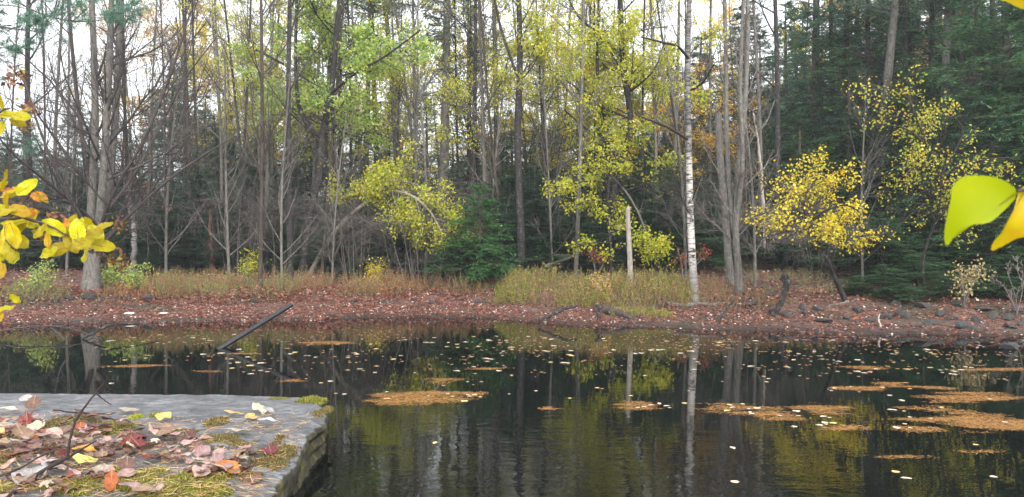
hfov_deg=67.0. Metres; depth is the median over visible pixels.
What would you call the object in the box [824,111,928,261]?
hemlock tree
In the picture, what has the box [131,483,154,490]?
fallen leaf
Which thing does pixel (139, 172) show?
hemlock tree
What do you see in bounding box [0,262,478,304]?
weeds
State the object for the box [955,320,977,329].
shore rock
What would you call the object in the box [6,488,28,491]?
fallen leaf
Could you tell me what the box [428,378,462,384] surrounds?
needle raft
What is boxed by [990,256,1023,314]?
bare shrub
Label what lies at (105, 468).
fallen leaf
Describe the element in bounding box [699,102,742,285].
grey trunk tree
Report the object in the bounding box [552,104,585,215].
spruce tree
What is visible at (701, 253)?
red shrub
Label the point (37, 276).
bush
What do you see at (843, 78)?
spruce tree
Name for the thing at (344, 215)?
bare thicket
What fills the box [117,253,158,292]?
bush
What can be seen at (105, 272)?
bush
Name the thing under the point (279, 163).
hemlock tree
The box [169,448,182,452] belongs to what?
fallen leaf
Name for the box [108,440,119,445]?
fallen leaf
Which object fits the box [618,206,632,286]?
dead snag
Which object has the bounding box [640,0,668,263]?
bare tree
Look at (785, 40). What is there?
hemlock tree
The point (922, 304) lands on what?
shore rock
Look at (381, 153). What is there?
spruce tree
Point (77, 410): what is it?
fallen leaf
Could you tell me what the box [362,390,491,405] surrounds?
needle raft
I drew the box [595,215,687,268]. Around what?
young hemlock
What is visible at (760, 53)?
hemlock tree
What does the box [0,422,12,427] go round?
fallen leaf
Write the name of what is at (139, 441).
fallen leaf
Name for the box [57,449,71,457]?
fallen leaf
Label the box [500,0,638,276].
leafy tree
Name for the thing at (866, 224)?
young hemlock
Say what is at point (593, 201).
green sapling
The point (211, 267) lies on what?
dead conifer
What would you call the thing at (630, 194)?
hemlock tree
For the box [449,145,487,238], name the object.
spruce tree
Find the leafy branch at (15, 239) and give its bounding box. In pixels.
[0,64,135,320]
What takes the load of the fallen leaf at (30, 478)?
on the pine needles
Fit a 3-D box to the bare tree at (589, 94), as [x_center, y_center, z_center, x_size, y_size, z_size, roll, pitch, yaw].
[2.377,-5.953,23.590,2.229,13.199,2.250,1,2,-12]
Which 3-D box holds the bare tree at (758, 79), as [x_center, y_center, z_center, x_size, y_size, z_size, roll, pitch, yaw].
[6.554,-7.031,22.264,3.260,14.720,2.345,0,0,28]
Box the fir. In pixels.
[437,183,519,286]
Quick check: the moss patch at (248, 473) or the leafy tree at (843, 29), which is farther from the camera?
the leafy tree at (843, 29)
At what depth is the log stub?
14.52 m
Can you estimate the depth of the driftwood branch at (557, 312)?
14.20 m
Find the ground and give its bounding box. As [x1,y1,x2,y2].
[0,212,1023,336]
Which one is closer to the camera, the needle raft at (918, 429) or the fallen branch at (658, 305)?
the needle raft at (918, 429)
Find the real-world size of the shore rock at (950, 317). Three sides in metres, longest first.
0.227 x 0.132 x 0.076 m
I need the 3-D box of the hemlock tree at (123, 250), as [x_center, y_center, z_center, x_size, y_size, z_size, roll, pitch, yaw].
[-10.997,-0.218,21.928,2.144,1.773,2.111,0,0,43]
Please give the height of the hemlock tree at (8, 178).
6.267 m
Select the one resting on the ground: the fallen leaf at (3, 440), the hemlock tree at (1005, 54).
the hemlock tree at (1005, 54)
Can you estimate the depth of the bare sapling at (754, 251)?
17.02 m
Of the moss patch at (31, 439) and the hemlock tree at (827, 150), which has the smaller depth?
the moss patch at (31, 439)
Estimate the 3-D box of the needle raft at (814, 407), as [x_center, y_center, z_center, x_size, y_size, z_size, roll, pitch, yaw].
[2.718,1.398,6.730,0.633,0.002,0.607,0,0,-24]
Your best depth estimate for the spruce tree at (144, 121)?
30.97 m
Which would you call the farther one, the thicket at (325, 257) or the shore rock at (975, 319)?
the thicket at (325, 257)
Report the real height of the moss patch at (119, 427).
0.069 m
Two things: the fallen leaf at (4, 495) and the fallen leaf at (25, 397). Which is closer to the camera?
the fallen leaf at (4, 495)
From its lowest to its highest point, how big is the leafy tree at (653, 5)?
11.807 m
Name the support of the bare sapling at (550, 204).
on the ground
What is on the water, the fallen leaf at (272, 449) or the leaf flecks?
the leaf flecks
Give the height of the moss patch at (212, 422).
0.066 m
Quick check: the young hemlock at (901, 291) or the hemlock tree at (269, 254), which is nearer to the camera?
the young hemlock at (901, 291)
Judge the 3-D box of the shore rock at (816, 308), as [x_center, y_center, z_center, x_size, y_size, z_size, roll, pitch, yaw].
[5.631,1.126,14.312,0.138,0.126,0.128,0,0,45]
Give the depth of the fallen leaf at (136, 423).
4.91 m
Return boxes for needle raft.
[103,364,167,367]
[302,340,351,344]
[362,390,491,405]
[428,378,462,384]
[538,406,561,409]
[612,401,661,410]
[689,403,784,415]
[732,406,810,420]
[777,405,852,415]
[820,424,875,430]
[830,386,883,390]
[841,365,889,369]
[871,381,911,387]
[879,454,937,458]
[889,411,1023,433]
[890,425,945,432]
[892,405,970,412]
[909,385,954,389]
[911,391,1022,403]
[950,367,1023,371]
[953,449,1003,454]
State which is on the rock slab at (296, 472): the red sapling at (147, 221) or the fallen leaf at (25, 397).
the fallen leaf at (25, 397)
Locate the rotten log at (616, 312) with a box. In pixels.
[593,306,633,319]
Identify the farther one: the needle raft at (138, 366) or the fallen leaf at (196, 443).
the needle raft at (138, 366)
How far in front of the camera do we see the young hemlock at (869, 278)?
15.35 m
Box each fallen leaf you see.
[0,406,20,411]
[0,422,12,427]
[0,423,20,427]
[0,437,12,444]
[0,457,21,468]
[0,493,13,496]
[1,475,12,480]
[2,450,18,455]
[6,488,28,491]
[10,443,35,452]
[11,424,33,439]
[11,440,29,448]
[11,465,47,484]
[12,476,34,481]
[17,452,34,460]
[18,409,33,424]
[19,394,31,400]
[21,432,38,440]
[22,474,35,483]
[24,395,40,408]
[24,438,42,445]
[25,443,41,449]
[27,478,58,485]
[29,420,41,430]
[31,454,46,463]
[34,432,58,435]
[39,480,53,487]
[40,450,57,454]
[41,459,56,467]
[42,485,54,496]
[44,442,56,445]
[46,424,62,437]
[51,446,65,452]
[54,416,74,424]
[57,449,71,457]
[57,464,66,469]
[58,425,71,433]
[61,466,87,477]
[61,485,76,490]
[66,436,82,442]
[68,468,81,478]
[70,444,96,451]
[73,409,99,419]
[73,453,100,463]
[74,432,83,437]
[75,422,86,428]
[77,470,98,474]
[78,425,93,432]
[81,411,98,417]
[81,451,98,457]
[82,437,92,440]
[84,428,100,430]
[85,442,99,446]
[86,430,105,436]
[87,421,110,426]
[88,466,114,475]
[90,472,103,477]
[92,464,115,472]
[94,423,114,427]
[96,449,107,458]
[97,416,117,419]
[97,436,111,441]
[99,426,111,430]
[100,443,114,453]
[100,452,123,459]
[104,469,118,496]
[107,437,122,448]
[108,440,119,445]
[109,430,135,445]
[112,416,131,426]
[115,482,148,494]
[116,427,144,431]
[117,447,138,454]
[117,468,138,476]
[118,457,135,468]
[119,407,143,411]
[121,430,139,454]
[130,435,146,449]
[131,421,147,425]
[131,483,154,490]
[133,432,148,438]
[139,442,155,450]
[140,454,154,458]
[149,423,160,434]
[150,484,163,491]
[151,427,174,435]
[153,423,179,429]
[154,450,170,460]
[155,412,170,420]
[160,451,186,461]
[161,433,183,437]
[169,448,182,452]
[173,438,197,444]
[177,428,196,440]
[182,463,197,472]
[185,458,194,463]
[189,440,202,450]
[192,465,210,476]
[193,445,210,456]
[198,435,211,439]
[202,450,225,470]
[203,462,232,470]
[215,447,225,452]
[215,460,244,478]
[224,410,244,413]
[224,462,233,470]
[227,428,255,431]
[232,448,246,456]
[233,449,244,462]
[237,444,254,448]
[244,472,262,484]
[245,413,258,418]
[246,449,260,454]
[252,403,266,413]
[255,417,283,423]
[260,443,277,454]
[263,407,274,412]
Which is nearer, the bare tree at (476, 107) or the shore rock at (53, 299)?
the shore rock at (53, 299)
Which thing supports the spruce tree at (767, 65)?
on the ground
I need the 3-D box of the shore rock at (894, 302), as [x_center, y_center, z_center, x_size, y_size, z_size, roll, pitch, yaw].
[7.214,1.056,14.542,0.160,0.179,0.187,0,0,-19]
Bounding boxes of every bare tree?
[0,0,38,205]
[15,0,71,242]
[24,0,87,266]
[30,0,102,265]
[31,0,90,253]
[78,0,163,206]
[106,0,152,266]
[131,0,181,251]
[133,0,228,248]
[142,0,190,208]
[165,0,242,266]
[180,0,213,271]
[183,0,216,268]
[197,0,250,265]
[227,0,316,286]
[230,0,268,274]
[233,2,292,262]
[279,0,347,258]
[286,0,333,286]
[311,0,361,278]
[325,0,351,271]
[340,0,369,251]
[344,0,437,267]
[379,0,419,271]
[395,0,439,274]
[421,0,476,271]
[427,0,461,269]
[450,0,510,215]
[451,0,513,274]
[492,9,514,159]
[496,0,546,235]
[524,0,565,175]
[546,0,599,213]
[557,0,594,271]
[566,0,620,246]
[636,1,707,221]
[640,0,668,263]
[651,0,697,248]
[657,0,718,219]
[682,0,781,210]
[682,0,791,258]
[720,0,779,263]
[727,0,772,263]
[852,0,908,171]
[919,0,976,170]
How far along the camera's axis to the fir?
18.78 m
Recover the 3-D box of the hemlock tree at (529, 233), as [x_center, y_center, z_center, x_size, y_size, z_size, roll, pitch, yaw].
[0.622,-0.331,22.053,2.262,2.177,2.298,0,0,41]
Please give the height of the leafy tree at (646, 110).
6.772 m
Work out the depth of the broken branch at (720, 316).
13.99 m
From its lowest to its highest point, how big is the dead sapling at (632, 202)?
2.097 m
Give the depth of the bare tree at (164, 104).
21.01 m
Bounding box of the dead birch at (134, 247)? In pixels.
[126,193,137,275]
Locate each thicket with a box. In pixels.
[0,147,71,269]
[168,140,298,275]
[196,151,350,272]
[268,148,453,276]
[278,221,397,277]
[295,173,404,281]
[304,135,508,279]
[325,126,445,272]
[334,175,480,284]
[376,163,492,279]
[637,162,788,267]
[725,161,878,268]
[757,189,893,276]
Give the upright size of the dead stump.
0.892 m
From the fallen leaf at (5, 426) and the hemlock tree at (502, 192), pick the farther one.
the hemlock tree at (502, 192)
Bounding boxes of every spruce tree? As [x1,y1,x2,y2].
[0,103,50,209]
[0,118,46,220]
[0,137,22,196]
[3,187,102,270]
[32,100,116,256]
[37,155,86,259]
[38,147,62,210]
[38,166,124,266]
[69,110,100,192]
[69,175,144,259]
[79,127,151,256]
[112,182,209,273]
[117,89,181,248]
[123,66,213,241]
[130,165,244,271]
[138,183,209,260]
[157,50,228,212]
[174,114,246,253]
[178,94,230,227]
[206,126,259,247]
[214,137,303,269]
[238,139,283,237]
[273,35,349,257]
[274,4,394,233]
[274,118,323,258]
[293,182,374,271]
[345,167,423,270]
[369,103,408,171]
[372,181,451,272]
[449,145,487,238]
[450,182,534,277]
[494,166,590,274]
[528,198,619,273]
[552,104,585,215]
[585,115,650,242]
[589,124,669,228]
[612,165,723,267]
[626,41,705,199]
[649,35,747,224]
[674,182,752,262]
[685,0,809,235]
[761,0,903,203]
[773,0,922,224]
[780,17,819,162]
[864,0,928,83]
[928,4,989,87]
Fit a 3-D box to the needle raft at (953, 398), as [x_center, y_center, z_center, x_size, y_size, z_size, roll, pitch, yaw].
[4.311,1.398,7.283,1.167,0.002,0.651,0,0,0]
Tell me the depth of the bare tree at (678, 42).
22.65 m
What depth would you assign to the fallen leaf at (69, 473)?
3.91 m
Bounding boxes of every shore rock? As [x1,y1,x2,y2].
[50,297,59,302]
[64,295,73,299]
[81,292,97,299]
[142,295,154,300]
[249,298,258,302]
[781,311,793,317]
[798,304,804,309]
[801,310,807,315]
[812,306,819,310]
[814,318,832,321]
[852,307,861,312]
[865,317,876,321]
[879,313,892,319]
[890,300,901,305]
[895,310,910,317]
[914,302,930,307]
[924,320,937,324]
[935,310,945,316]
[945,316,958,319]
[951,300,962,306]
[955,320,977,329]
[970,317,982,322]
[974,307,993,310]
[986,313,997,318]
[1000,342,1017,349]
[1001,313,1014,320]
[1003,323,1017,328]
[1012,308,1023,312]
[1017,320,1023,326]
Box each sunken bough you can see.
[0,322,93,337]
[81,319,157,338]
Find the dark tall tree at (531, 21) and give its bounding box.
[493,0,579,275]
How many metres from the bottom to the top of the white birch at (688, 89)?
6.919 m
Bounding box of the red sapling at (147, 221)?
[117,117,171,277]
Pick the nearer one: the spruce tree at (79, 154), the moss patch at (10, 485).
the moss patch at (10, 485)
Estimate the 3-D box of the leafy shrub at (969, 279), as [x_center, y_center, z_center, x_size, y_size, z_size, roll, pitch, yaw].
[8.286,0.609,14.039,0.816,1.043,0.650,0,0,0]
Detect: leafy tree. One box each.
[61,0,189,181]
[101,0,237,142]
[139,0,257,171]
[148,0,281,185]
[170,18,278,191]
[172,0,293,200]
[174,0,330,272]
[195,0,336,263]
[210,0,380,266]
[227,45,308,197]
[259,0,442,241]
[277,14,359,191]
[314,0,466,167]
[361,0,497,269]
[369,134,437,210]
[380,104,449,185]
[401,68,466,196]
[410,0,512,265]
[419,0,566,277]
[423,0,537,184]
[459,126,523,183]
[477,0,608,216]
[487,42,554,223]
[492,0,605,272]
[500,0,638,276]
[509,69,574,163]
[526,0,657,197]
[529,38,611,194]
[546,0,659,263]
[560,0,659,166]
[595,0,716,261]
[597,60,714,197]
[646,87,708,182]
[678,90,771,234]
[690,0,740,139]
[691,0,770,172]
[762,0,838,123]
[807,0,897,126]
[911,5,965,112]
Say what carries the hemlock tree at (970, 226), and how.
on the ground
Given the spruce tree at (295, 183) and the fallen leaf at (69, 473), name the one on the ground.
the spruce tree at (295, 183)
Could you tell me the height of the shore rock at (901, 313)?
0.208 m
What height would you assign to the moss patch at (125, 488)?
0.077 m
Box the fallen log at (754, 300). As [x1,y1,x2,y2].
[745,291,775,307]
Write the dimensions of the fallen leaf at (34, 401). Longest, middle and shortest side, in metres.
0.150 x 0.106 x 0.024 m
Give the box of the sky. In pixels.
[0,0,1012,197]
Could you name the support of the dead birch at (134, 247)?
on the ground
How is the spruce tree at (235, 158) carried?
on the ground
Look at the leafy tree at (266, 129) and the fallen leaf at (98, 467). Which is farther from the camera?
the leafy tree at (266, 129)
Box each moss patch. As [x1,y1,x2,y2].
[0,448,38,465]
[0,474,54,493]
[7,427,50,439]
[24,475,104,496]
[39,414,101,429]
[66,464,157,496]
[69,420,139,435]
[126,413,143,419]
[126,466,249,496]
[148,411,160,418]
[148,428,200,434]
[189,432,259,449]
[201,415,232,426]
[223,463,265,481]
[249,434,301,471]
[269,397,290,399]
[294,394,328,405]
[312,405,333,417]
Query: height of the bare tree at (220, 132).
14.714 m
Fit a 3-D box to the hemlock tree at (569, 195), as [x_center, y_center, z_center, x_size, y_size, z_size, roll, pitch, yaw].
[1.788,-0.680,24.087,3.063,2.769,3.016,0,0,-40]
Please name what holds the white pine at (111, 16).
on the ground
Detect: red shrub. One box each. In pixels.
[581,240,608,277]
[671,243,712,280]
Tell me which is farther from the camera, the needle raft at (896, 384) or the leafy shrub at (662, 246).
the leafy shrub at (662, 246)
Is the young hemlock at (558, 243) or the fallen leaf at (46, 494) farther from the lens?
the young hemlock at (558, 243)
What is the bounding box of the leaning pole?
[216,302,293,348]
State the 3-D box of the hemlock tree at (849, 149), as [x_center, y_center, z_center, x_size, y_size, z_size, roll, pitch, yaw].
[9.713,-2.642,22.056,3.773,5.808,4.227,0,0,-12]
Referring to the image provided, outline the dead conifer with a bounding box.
[201,210,219,274]
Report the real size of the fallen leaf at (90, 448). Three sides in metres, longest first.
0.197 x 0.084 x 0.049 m
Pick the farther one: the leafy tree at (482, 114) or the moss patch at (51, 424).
the leafy tree at (482, 114)
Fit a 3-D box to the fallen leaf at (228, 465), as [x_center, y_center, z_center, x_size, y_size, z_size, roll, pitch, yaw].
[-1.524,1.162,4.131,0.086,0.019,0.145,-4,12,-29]
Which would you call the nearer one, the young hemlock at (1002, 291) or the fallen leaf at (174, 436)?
the fallen leaf at (174, 436)
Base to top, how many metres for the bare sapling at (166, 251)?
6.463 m
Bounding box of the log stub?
[595,303,602,318]
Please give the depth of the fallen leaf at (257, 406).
5.53 m
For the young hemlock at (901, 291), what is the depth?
14.77 m
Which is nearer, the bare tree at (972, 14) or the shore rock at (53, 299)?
the shore rock at (53, 299)
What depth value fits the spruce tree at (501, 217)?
20.82 m
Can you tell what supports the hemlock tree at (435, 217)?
on the ground
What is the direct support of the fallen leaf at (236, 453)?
on the fallen leaf
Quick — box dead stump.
[771,273,791,317]
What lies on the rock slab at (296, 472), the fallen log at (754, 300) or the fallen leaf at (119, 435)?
the fallen leaf at (119, 435)
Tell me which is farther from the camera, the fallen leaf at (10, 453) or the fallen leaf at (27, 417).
the fallen leaf at (27, 417)
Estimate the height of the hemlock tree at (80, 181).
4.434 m
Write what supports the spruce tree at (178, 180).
on the ground
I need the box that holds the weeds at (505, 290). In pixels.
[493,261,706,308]
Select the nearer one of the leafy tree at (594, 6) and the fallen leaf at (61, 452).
the fallen leaf at (61, 452)
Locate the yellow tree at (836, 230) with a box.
[741,146,899,301]
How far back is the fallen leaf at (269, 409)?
5.46 m
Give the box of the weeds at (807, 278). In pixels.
[720,261,1022,302]
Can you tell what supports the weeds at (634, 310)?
on the ground
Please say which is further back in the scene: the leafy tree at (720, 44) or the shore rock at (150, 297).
the leafy tree at (720, 44)
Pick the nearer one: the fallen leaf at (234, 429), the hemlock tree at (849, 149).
the fallen leaf at (234, 429)
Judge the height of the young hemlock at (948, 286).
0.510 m
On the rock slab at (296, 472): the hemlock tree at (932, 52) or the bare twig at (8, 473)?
the bare twig at (8, 473)
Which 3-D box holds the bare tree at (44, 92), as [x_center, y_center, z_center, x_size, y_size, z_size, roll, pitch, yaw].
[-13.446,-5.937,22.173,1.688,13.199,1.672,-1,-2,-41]
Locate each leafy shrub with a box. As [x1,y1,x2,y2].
[632,221,674,274]
[942,254,996,307]
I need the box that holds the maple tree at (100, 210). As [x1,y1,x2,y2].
[0,0,257,291]
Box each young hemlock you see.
[113,196,202,268]
[130,210,230,270]
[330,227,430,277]
[409,232,515,288]
[508,221,622,276]
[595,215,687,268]
[640,221,747,269]
[741,221,846,266]
[794,210,916,273]
[800,218,954,285]
[822,276,880,295]
[837,264,918,300]
[850,198,998,273]
[871,283,937,303]
[873,260,951,294]
[896,243,1023,277]
[912,238,1023,284]
[915,275,997,300]
[946,265,1023,294]
[969,247,1023,292]
[975,279,1023,298]
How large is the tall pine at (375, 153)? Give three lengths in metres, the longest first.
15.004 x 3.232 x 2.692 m
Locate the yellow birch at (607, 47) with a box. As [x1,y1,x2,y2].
[539,0,707,270]
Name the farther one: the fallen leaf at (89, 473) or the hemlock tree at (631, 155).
the hemlock tree at (631, 155)
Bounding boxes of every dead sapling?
[611,175,656,258]
[747,113,771,247]
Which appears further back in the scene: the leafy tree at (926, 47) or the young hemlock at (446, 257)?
the leafy tree at (926, 47)
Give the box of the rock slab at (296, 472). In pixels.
[0,393,328,496]
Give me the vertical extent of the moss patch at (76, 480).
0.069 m
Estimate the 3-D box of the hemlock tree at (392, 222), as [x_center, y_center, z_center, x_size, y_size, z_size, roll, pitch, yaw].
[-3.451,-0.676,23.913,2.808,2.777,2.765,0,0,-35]
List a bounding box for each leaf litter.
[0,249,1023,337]
[0,278,1003,321]
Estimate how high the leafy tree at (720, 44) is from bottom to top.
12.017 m
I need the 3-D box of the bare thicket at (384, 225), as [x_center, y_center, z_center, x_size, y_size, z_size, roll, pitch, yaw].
[-2.256,-0.442,19.373,4.052,2.820,2.617,0,0,-45]
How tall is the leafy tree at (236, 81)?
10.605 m
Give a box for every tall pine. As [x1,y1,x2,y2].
[0,1,38,166]
[332,0,404,217]
[340,0,430,186]
[345,0,414,203]
[371,0,496,273]
[450,0,531,267]
[757,0,862,244]
[829,0,959,223]
[889,0,985,220]
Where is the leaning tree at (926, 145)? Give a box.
[839,61,1023,290]
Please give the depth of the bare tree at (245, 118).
21.15 m
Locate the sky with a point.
(8, 19)
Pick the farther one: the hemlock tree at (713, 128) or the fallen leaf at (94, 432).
the hemlock tree at (713, 128)
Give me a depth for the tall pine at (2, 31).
20.32 m
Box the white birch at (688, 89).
[641,0,728,301]
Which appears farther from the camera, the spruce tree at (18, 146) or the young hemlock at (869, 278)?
the spruce tree at (18, 146)
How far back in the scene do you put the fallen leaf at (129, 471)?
3.94 m
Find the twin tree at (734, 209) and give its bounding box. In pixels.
[693,0,787,293]
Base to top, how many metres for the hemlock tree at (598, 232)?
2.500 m
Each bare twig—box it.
[0,449,63,485]
[6,383,110,496]
[53,409,104,414]
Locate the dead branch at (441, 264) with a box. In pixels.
[429,241,453,282]
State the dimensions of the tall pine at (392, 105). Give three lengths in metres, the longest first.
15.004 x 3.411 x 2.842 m
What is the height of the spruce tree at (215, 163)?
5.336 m
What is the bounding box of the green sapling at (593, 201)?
[540,130,644,279]
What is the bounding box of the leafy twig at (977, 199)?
[944,0,1023,250]
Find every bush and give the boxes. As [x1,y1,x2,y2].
[13,256,58,295]
[101,262,128,285]
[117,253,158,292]
[235,247,258,280]
[359,255,388,280]
[581,269,615,300]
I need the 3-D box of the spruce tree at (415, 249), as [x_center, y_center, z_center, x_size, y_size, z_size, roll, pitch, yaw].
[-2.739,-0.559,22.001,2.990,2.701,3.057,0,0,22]
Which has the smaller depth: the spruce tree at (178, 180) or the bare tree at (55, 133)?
the bare tree at (55, 133)
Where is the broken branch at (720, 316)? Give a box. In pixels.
[716,298,734,321]
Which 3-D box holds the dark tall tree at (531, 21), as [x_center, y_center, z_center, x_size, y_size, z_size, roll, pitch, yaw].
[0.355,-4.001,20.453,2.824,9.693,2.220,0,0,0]
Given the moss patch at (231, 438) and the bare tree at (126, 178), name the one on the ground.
the bare tree at (126, 178)
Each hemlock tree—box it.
[0,144,40,252]
[0,144,171,253]
[0,152,27,232]
[0,186,69,262]
[0,199,60,268]
[83,182,151,260]
[100,213,155,270]
[104,167,174,257]
[186,193,257,272]
[197,183,249,262]
[203,125,301,249]
[203,144,293,260]
[239,199,314,272]
[247,166,318,264]
[251,178,355,251]
[252,111,299,205]
[272,188,330,267]
[275,132,349,254]
[285,139,356,240]
[325,202,398,273]
[343,132,371,215]
[348,165,388,240]
[349,144,407,242]
[373,185,429,267]
[390,133,448,252]
[407,176,455,268]
[410,0,531,258]
[410,81,455,196]
[421,133,455,177]
[429,139,482,250]
[454,142,563,235]
[465,166,530,263]
[475,132,539,258]
[480,110,561,257]
[495,165,573,259]
[500,200,566,271]
[503,47,572,253]
[503,126,616,248]
[544,183,606,265]
[547,187,635,272]
[556,113,649,252]
[560,94,665,207]
[571,114,633,246]
[591,166,663,262]
[594,132,700,252]
[617,105,692,220]
[624,98,695,206]
[626,168,695,246]
[650,177,706,253]
[658,132,750,234]
[674,152,736,217]
[678,116,755,244]
[697,185,756,258]
[699,138,785,253]
[706,77,791,200]
[714,95,818,226]
[730,37,809,183]
[731,52,808,146]
[739,143,795,244]
[740,192,810,258]
[741,109,859,256]
[753,0,819,225]
[754,0,887,245]
[769,24,791,85]
[771,34,835,165]
[772,6,823,116]
[780,138,877,258]
[781,0,936,177]
[782,0,919,196]
[782,53,922,249]
[793,0,953,222]
[822,12,920,197]
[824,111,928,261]
[835,0,957,225]
[850,53,956,252]
[869,0,995,220]
[871,8,1018,269]
[873,137,993,269]
[885,1,1013,201]
[887,1,981,159]
[889,0,1023,250]
[891,0,1023,260]
[899,2,1023,242]
[912,0,1022,247]
[921,144,1012,273]
[934,110,1023,278]
[943,6,1023,273]
[956,13,1023,236]
[961,0,1023,95]
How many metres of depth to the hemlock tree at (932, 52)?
21.83 m
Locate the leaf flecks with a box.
[97,327,1020,381]
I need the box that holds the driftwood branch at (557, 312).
[538,305,576,321]
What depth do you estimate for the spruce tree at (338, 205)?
21.82 m
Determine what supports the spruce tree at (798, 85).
on the ground
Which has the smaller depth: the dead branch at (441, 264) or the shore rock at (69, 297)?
the shore rock at (69, 297)
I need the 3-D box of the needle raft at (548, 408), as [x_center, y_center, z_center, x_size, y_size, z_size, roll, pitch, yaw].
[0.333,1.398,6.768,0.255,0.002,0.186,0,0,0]
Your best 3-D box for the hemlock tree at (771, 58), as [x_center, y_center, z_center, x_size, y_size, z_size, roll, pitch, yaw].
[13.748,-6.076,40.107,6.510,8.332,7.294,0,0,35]
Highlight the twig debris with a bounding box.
[1,280,1023,336]
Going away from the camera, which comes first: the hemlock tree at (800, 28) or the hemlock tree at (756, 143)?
the hemlock tree at (756, 143)
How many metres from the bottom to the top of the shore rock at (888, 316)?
0.150 m
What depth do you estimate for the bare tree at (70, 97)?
26.27 m
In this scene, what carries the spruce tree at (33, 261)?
on the ground
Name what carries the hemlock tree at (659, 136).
on the ground
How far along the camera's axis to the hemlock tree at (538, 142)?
28.99 m
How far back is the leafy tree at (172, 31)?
35.87 m
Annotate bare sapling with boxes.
[30,51,121,276]
[130,26,220,278]
[181,15,293,280]
[205,5,305,255]
[231,40,336,287]
[301,99,374,282]
[364,18,474,278]
[450,20,547,270]
[511,51,595,275]
[629,22,718,276]
[704,33,793,286]
[839,66,920,281]
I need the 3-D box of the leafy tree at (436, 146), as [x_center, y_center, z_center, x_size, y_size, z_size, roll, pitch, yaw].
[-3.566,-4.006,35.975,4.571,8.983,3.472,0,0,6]
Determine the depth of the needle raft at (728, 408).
6.75 m
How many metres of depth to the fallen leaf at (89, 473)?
3.82 m
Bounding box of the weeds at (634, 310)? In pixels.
[609,304,674,317]
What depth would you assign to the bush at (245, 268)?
18.94 m
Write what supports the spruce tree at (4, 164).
on the ground
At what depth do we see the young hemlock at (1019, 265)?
15.53 m
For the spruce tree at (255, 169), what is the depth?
29.85 m
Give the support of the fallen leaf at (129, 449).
on the rock slab at (296, 472)
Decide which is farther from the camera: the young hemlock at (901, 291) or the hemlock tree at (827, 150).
the hemlock tree at (827, 150)
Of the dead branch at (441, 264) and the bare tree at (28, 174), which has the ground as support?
the bare tree at (28, 174)
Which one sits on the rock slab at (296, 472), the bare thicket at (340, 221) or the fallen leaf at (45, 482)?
the fallen leaf at (45, 482)
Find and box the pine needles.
[0,409,316,496]
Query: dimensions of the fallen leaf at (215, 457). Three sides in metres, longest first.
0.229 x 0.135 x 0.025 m
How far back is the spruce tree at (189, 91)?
32.84 m
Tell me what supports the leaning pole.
in the water
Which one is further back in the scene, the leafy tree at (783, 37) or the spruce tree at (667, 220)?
the leafy tree at (783, 37)
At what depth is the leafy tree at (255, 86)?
21.89 m
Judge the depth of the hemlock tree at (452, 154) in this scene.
26.89 m
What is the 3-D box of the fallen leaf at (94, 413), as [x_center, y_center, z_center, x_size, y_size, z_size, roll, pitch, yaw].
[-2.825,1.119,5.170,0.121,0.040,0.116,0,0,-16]
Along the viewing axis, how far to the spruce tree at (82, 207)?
23.87 m
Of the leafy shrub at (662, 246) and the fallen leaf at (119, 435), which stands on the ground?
the leafy shrub at (662, 246)
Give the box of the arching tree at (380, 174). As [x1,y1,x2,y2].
[307,133,501,275]
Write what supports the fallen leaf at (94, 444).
on the pine needles
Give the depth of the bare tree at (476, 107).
24.66 m
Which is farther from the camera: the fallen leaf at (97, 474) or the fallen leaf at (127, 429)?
the fallen leaf at (127, 429)
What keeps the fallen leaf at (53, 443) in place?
on the fallen leaf
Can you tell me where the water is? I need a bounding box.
[0,318,1023,496]
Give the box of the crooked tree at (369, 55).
[230,0,444,277]
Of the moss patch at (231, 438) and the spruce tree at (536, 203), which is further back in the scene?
the spruce tree at (536, 203)
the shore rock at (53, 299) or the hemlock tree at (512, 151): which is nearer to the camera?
the shore rock at (53, 299)
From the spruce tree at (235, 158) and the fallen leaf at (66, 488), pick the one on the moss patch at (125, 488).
the fallen leaf at (66, 488)
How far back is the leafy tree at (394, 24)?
30.00 m
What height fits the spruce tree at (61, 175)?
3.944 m
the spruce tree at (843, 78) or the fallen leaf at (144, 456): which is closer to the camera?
the fallen leaf at (144, 456)
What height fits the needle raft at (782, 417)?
0.002 m
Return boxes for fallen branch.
[544,252,582,267]
[553,253,590,260]
[633,293,685,316]
[666,300,726,306]
[826,296,868,306]
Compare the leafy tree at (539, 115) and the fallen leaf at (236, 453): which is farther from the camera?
the leafy tree at (539, 115)
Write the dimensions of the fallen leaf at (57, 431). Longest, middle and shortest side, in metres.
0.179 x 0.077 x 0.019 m
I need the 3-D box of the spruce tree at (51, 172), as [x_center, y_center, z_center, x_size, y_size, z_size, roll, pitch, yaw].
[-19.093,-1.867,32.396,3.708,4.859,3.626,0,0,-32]
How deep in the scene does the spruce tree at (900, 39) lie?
29.65 m
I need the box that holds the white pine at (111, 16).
[0,0,158,158]
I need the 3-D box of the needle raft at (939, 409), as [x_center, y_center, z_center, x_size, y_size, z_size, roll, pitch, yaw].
[3.760,1.398,6.740,0.866,0.002,0.430,0,0,0]
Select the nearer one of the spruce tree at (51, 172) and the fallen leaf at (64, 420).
the fallen leaf at (64, 420)
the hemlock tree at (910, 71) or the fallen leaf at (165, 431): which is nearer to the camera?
the fallen leaf at (165, 431)

